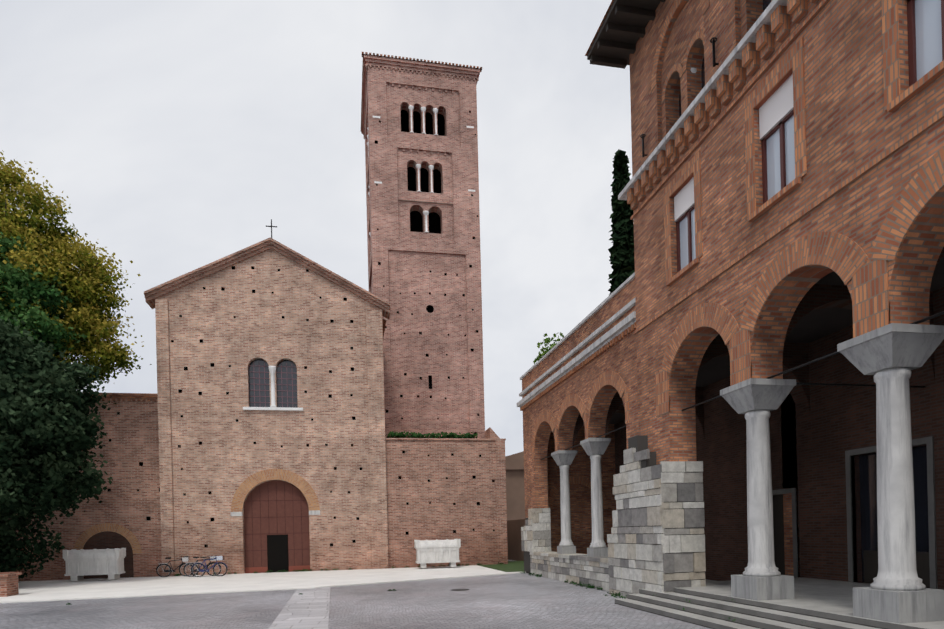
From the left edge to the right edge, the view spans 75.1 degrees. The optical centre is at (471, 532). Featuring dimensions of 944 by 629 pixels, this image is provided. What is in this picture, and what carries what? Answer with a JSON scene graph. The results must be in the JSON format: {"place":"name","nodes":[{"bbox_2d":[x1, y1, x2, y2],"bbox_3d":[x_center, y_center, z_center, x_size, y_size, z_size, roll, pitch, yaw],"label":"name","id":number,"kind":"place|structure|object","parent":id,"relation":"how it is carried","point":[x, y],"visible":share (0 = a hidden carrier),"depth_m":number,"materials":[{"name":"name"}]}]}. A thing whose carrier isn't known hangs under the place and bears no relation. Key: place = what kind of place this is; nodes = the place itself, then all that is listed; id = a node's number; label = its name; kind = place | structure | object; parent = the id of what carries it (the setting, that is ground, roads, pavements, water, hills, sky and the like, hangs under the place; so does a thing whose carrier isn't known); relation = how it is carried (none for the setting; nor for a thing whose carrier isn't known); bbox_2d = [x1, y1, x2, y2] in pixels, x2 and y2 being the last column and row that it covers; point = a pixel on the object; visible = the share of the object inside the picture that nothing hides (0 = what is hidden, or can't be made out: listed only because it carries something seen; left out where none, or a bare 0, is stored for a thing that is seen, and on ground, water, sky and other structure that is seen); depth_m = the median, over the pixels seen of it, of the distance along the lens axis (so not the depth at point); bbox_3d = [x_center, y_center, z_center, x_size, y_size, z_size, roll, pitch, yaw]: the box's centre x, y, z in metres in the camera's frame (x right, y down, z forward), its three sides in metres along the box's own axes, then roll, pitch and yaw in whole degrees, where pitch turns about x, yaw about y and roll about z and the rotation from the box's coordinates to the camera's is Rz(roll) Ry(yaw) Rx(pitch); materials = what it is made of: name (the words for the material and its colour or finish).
{"place":"outdoors","nodes":[
{"label":"outdoors","id":0,"kind":"place"},
{"bbox_2d":[0,232,87,571],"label":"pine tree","id":1,"kind":"object","parent":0,"point":[48,328],"depth_m":27.00,"materials":[{"name":"green plant"}]},
{"bbox_2d":[0,315,116,559],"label":"oak tree","id":2,"kind":"object","parent":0,"point":[49,429],"depth_m":25.42,"materials":[{"name":"green plant"}]},
{"bbox_2d":[0,150,151,582],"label":"yellow tree","id":3,"kind":"object","parent":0,"point":[94,300],"depth_m":28.77,"materials":[{"name":"yellow plant"}]},
{"bbox_2d":[16,399,161,580],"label":"brick wall","id":4,"kind":"structure","parent":0,"point":[130,494],"depth_m":31.94,"materials":[{"name":"brown brick"}]},
{"bbox_2d":[82,392,157,401],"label":"church aisle cornice","id":5,"kind":"structure","parent":4,"relation":"on","point":[132,396],"depth_m":31.88,"materials":[{"name":"brown brick"}]},
{"bbox_2d":[0,565,525,602],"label":"apron pavement","id":6,"kind":"structure","parent":0,"point":[47,590],"depth_m":26.48,"materials":[{"name":"beige stone"}]},
{"bbox_2d":[0,572,21,596],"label":"low garden wall","id":7,"kind":"structure","parent":6,"relation":"on","point":[8,583],"depth_m":22.38,"materials":[{"name":"brick"}]},
{"bbox_2d":[0,523,64,578],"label":"hedge shrubs","id":8,"kind":"object","parent":6,"relation":"on","point":[10,565],"visible":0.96,"depth_m":26.66,"materials":[{"name":"green plant"}]},
{"bbox_2d":[63,548,125,580],"bbox_3d":[-18.412,1.569,30.001,2.420,1.510,1.130,-1,0,-14],"label":"sarcophagus","id":9,"kind":"object","parent":6,"relation":"on","point":[80,563],"visible":1,"depth_m":29.57,"materials":[{"name":"stone"}]},
{"bbox_2d":[156,556,193,576],"bbox_3d":[-15.284,1.794,31.567,1.808,1.060,0.565,-1,9,-13],"label":"bicycle","id":10,"kind":"object","parent":6,"relation":"on","point":[185,558],"visible":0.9,"depth_m":31.50,"materials":[{"name":"grey metal"}]},
{"bbox_2d":[183,555,220,576],"bbox_3d":[-13.754,1.751,31.307,1.808,1.060,0.565,-1,4,-15],"label":"bicycle","id":11,"kind":"object","parent":6,"relation":"on","point":[195,570],"visible":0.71,"depth_m":31.25,"materials":[{"name":"grey"}]},
{"bbox_2d":[191,556,227,576],"bbox_3d":[-13.295,1.739,31.051,1.808,1.060,0.565,-1,-3,-5],"label":"bicycle","id":12,"kind":"object","parent":6,"relation":"on","point":[205,569],"visible":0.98,"depth_m":31.02,"materials":[{"name":"blue metal"}]},
{"bbox_2d":[414,539,460,567],"bbox_3d":[-1.886,1.156,33.519,2.420,1.510,1.130,-1,0,-9],"label":"sarcophagus","id":13,"kind":"object","parent":6,"relation":"on","point":[438,551],"visible":1,"depth_m":33.05,"materials":[{"name":"stone"}]},
{"bbox_2d":[0,0,633,456],"label":"sky","id":14,"kind":"structure","parent":0,"point":[173,133],"materials":[{"name":"white"}]},
{"bbox_2d":[0,560,710,628],"bbox_3d":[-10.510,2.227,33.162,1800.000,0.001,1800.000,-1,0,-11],"label":"ground","id":15,"kind":"structure","parent":0,"point":[517,601],"depth_m":16.37,"materials":[{"name":"grey stone"}]},
{"bbox_2d":[156,249,379,575],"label":"church facade","id":16,"kind":"structure","parent":15,"relation":"on","point":[230,324],"depth_m":33.10,"materials":[{"name":"brown brick"}]},
{"bbox_2d":[144,238,389,318],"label":"church gable cornice","id":17,"kind":"structure","parent":16,"relation":"attached to","point":[151,295],"depth_m":32.82,"materials":[{"name":"brown brick"}]},
{"bbox_2d":[155,299,388,575],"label":"pilasters","id":18,"kind":"object","parent":16,"relation":"attached to","point":[376,425],"visible":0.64,"depth_m":34.05,"materials":[{"name":"brown brick"}]},
{"bbox_2d":[243,366,302,410],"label":"church bifora column sill","id":19,"kind":"structure","parent":16,"relation":"attached to","point":[272,370],"depth_m":33.08,"materials":[{"name":"white stone"}]},
{"bbox_2d":[249,359,297,407],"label":"arched windows","id":20,"kind":"structure","parent":16,"relation":"in","point":[259,384],"depth_m":33.41,"materials":[{"name":"grey glass"}]},
{"bbox_2d":[230,510,319,515],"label":"impost blocks","id":21,"kind":"structure","parent":16,"relation":"attached to","point":[314,512],"depth_m":33.47,"materials":[{"name":"stone"}]},
{"bbox_2d":[231,469,319,511],"bbox_3d":[-10.625,-2.272,33.172,4.600,2.300,0.080,-1,0,-11],"label":"door arch","id":22,"kind":"structure","parent":16,"relation":"attached to","point":[247,485],"depth_m":33.12,"materials":[{"name":"brick"}]},
{"bbox_2d":[244,480,309,572],"bbox_3d":[-10.665,-0.305,33.618,3.440,5.070,0.190,-1,0,-11],"label":"church door","id":23,"kind":"structure","parent":16,"relation":"in","point":[276,526],"depth_m":33.53,"materials":[{"name":"brown wood"}]},
{"bbox_2d":[269,587,330,628],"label":"path slabs","id":24,"kind":"structure","parent":15,"relation":"on","point":[307,609],"depth_m":15.90,"materials":[{"name":"grey stone"}]},
{"bbox_2d":[66,562,626,604],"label":"wall weeds","id":25,"kind":"object","parent":15,"relation":"on","point":[572,582],"depth_m":26.43,"materials":[{"name":"green plant"}]},
{"bbox_2d":[365,65,484,437],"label":"church bell tower","id":26,"kind":"structure","parent":15,"relation":"on","point":[427,286],"depth_m":41.08,"materials":[{"name":"brick"}]},
{"bbox_2d":[361,55,479,191],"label":"tower cornice","id":27,"kind":"structure","parent":26,"relation":"on","point":[421,67],"depth_m":40.91,"materials":[{"name":"brown brick"}]},
{"bbox_2d":[367,105,474,252],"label":"window columns","id":28,"kind":"structure","parent":26,"relation":"attached to","point":[418,166],"depth_m":41.00,"materials":[{"name":"white stone"}]},
{"bbox_2d":[361,52,481,126],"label":"tower roof","id":29,"kind":"structure","parent":26,"relation":"on","point":[428,61],"depth_m":40.75,"materials":[{"name":"brown brick"}]},
{"bbox_2d":[451,589,468,590],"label":"pavement manhole covers","id":30,"kind":"object","parent":15,"relation":"in","point":[459,589],"depth_m":20.91,"materials":[{"name":"grey metal"}]},
{"bbox_2d":[485,427,499,438],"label":"gable wall","id":31,"kind":"structure","parent":15,"relation":"on","point":[490,432],"depth_m":40.23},
{"bbox_2d":[385,431,477,437],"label":"wall plants","id":32,"kind":"object","parent":31,"relation":"on","point":[392,434],"depth_m":35.13,"materials":[{"name":"green plant"}]},
{"bbox_2d":[385,438,507,563],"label":"wall edge trim","id":33,"kind":"structure","parent":31,"relation":"attached to","point":[501,502],"depth_m":35.58,"materials":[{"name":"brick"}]},
{"bbox_2d":[478,561,523,571],"bbox_3d":[3.095,1.854,33.953,5.000,0.056,9.800,-1,0,-11],"label":"grass strip","id":34,"kind":"object","parent":15,"relation":"on","point":[514,566],"depth_m":33.00,"materials":[{"name":"green plant"}]},
{"bbox_2d":[505,451,524,560],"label":"buildings","id":35,"kind":"structure","parent":15,"relation":"on","point":[515,494],"depth_m":60.34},
{"bbox_2d":[547,424,615,553],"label":"interior wall","id":36,"kind":"structure","parent":15,"relation":"on","point":[581,518],"depth_m":28.77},
{"bbox_2d":[548,476,607,509],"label":"brick arch","id":37,"kind":"structure","parent":36,"relation":"attached to","point":[554,491],"depth_m":28.63,"materials":[{"name":"brick"}]},
{"bbox_2d":[521,448,705,597],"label":"palazzo stone blocks","id":38,"kind":"structure","parent":15,"relation":"on","point":[681,489],"depth_m":16.09,"materials":[{"name":"grey stone"}]},
{"bbox_2d":[551,438,610,556],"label":"columns","id":39,"kind":"structure","parent":38,"relation":"on","point":[595,449],"depth_m":21.12,"materials":[{"name":"grey stone"}]},
{"bbox_2d":[524,435,703,580],"bbox_3d":[3.951,-0.361,22.106,1.130,4.450,13.750,-1,0,-11],"label":"palazzo stone backing","id":40,"kind":"object","parent":15,"relation":"on","point":[639,442],"visible":0.1,"depth_m":16.53,"materials":[{"name":"grey stone"}]},
{"bbox_2d":[608,149,634,294],"bbox_3d":[8.014,-9.026,31.860,2.451,21.572,2.398,-1,0,-11],"label":"cypress tree","id":41,"kind":"object","parent":15,"relation":"on","point":[621,256],"visible":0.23,"depth_m":31.53,"materials":[{"name":"green plant"}]},
{"bbox_2d":[572,247,943,449],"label":"arch undersides","id":42,"kind":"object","parent":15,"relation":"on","point":[818,296],"depth_m":16.32,"materials":[{"name":"brown brick"}]},
{"bbox_2d":[540,311,943,459],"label":"tie rods","id":43,"kind":"object","parent":42,"relation":"attached to","point":[836,352],"visible":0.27,"depth_m":12.87,"materials":[{"name":"grey metal"}]},
{"bbox_2d":[615,577,943,628],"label":"steps","id":44,"kind":"structure","parent":15,"relation":"on","point":[822,604],"depth_m":12.18,"materials":[{"name":"grey stone"}]},
{"bbox_2d":[720,323,943,623],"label":"columns","id":45,"kind":"structure","parent":44,"relation":"on","point":[890,357],"depth_m":9.41,"materials":[{"name":"grey stone"}]},
{"bbox_2d":[781,395,799,577],"bbox_3d":[16.482,-6.001,5.696,17.480,15.100,26.950,-1,0,-11],"label":"tall palazzo body","id":46,"kind":"object","parent":15,"relation":"on","point":[788,533],"depth_m":17.69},
{"bbox_2d":[585,0,664,68],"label":"roof eave","id":47,"kind":"object","parent":46,"relation":"on","point":[620,32],"visible":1,"depth_m":16.11,"materials":[{"name":"brown wood"}]},
{"bbox_2d":[640,37,718,156],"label":"palazzo flag holders","id":48,"kind":"object","parent":46,"relation":"attached to","point":[713,41],"visible":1,"depth_m":13.05,"materials":[{"name":"grey metal"}]},
{"bbox_2d":[618,0,943,333],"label":"palazzo string courses","id":49,"kind":"object","parent":46,"relation":"attached to","point":[773,18],"visible":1,"depth_m":12.40,"materials":[{"name":"stone"}]},
{"bbox_2d":[666,0,943,285],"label":"windows","id":50,"kind":"structure","parent":46,"relation":"attached to","point":[925,27],"depth_m":11.39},
{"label":"church aisle","id":51,"kind":"object","parent":15,"relation":"on","visible":0},
{"bbox_2d":[74,523,141,553],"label":"brick arch","id":52,"kind":"structure","parent":51,"relation":"attached to","point":[88,533],"depth_m":31.75,"materials":[{"name":"brick"}]},
{"bbox_2d":[83,531,133,578],"bbox_3d":[-18.843,1.194,31.750,2.400,2.480,0.025,-1,0,-11],"label":"arched niche","id":53,"kind":"object","parent":51,"relation":"attached to","point":[107,539],"visible":0.56,"depth_m":31.78,"materials":[{"name":"brick"}]},
{"bbox_2d":[382,318,385,336],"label":"church nave roof","id":54,"kind":"structure","parent":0,"point":[383,323],"depth_m":35.95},
{"bbox_2d":[385,440,497,567],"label":"brick wall","id":55,"kind":"structure","parent":0,"point":[441,489],"depth_m":35.00,"materials":[{"name":"brown brick"}]},
{"bbox_2d":[533,332,563,363],"bbox_3d":[4.643,-9.185,33.570,1.960,3.315,2.553,-1,0,-46],"label":"shrub","id":56,"kind":"object","parent":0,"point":[548,340],"visible":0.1,"depth_m":33.39,"materials":[{"name":"green plant"}]},
{"bbox_2d":[522,278,638,525],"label":"brick wall","id":57,"kind":"structure","parent":0,"point":[620,357],"depth_m":21.78,"materials":[{"name":"brown brick"}]},
{"bbox_2d":[517,272,635,407],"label":"cornice","id":58,"kind":"structure","parent":57,"relation":"attached to","point":[629,320],"depth_m":20.80,"materials":[{"name":"grey stone"}]},
{"bbox_2d":[520,322,635,410],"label":"palazzo dentils","id":59,"kind":"object","parent":57,"relation":"attached to","point":[612,342],"visible":1,"depth_m":20.80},
{"bbox_2d":[532,371,625,441],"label":"brick arches","id":60,"kind":"structure","parent":57,"relation":"attached to","point":[614,379],"depth_m":21.38,"materials":[{"name":"brown brick"}]},
{"bbox_2d":[531,387,628,460],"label":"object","id":61,"kind":"object","parent":57,"relation":"attached to","point":[626,392],"visible":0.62,"depth_m":21.03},
{"bbox_2d":[655,259,889,416],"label":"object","id":62,"kind":"structure","parent":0,"point":[870,302],"depth_m":9.63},
{"bbox_2d":[609,256,943,423],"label":"vaulted ceiling","id":63,"kind":"structure","parent":0,"point":[813,325],"depth_m":15.49,"materials":[{"name":"brown brick"}]},
{"bbox_2d":[614,287,943,589],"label":"portico back wall","id":64,"kind":"structure","parent":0,"point":[835,426],"depth_m":16.59,"materials":[{"name":"brown brick"}]},
{"bbox_2d":[772,445,929,587],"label":"doors","id":65,"kind":"structure","parent":64,"relation":"in","point":[868,500],"depth_m":15.15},
{"bbox_2d":[772,436,937,588],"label":"door frames","id":66,"kind":"structure","parent":64,"relation":"attached to","point":[850,481],"depth_m":15.48,"materials":[{"name":"grey stone"}]},
{"bbox_2d":[629,0,943,463],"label":"brick facade","id":67,"kind":"structure","parent":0,"point":[852,126],"depth_m":12.12,"materials":[{"name":"brown brick"}]},
{"bbox_2d":[651,0,709,102],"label":"bifora rings","id":68,"kind":"object","parent":67,"relation":"attached to","point":[678,66],"visible":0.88,"depth_m":14.90,"materials":[{"name":"brown brick"}]},
{"bbox_2d":[679,0,770,117],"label":"arched window","id":69,"kind":"structure","parent":67,"relation":"in","point":[766,3],"depth_m":14.48,"materials":[{"name":"black glass"}]},
{"bbox_2d":[664,0,899,280],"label":"window surrounds","id":70,"kind":"object","parent":67,"relation":"attached to","point":[793,58],"visible":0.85,"depth_m":11.09,"materials":[{"name":"brown brick"}]},
{"bbox_2d":[661,146,943,372],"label":"brick arches","id":71,"kind":"structure","parent":67,"relation":"attached to","point":[844,258],"depth_m":10.27,"materials":[{"name":"brown brick"}]}
]}

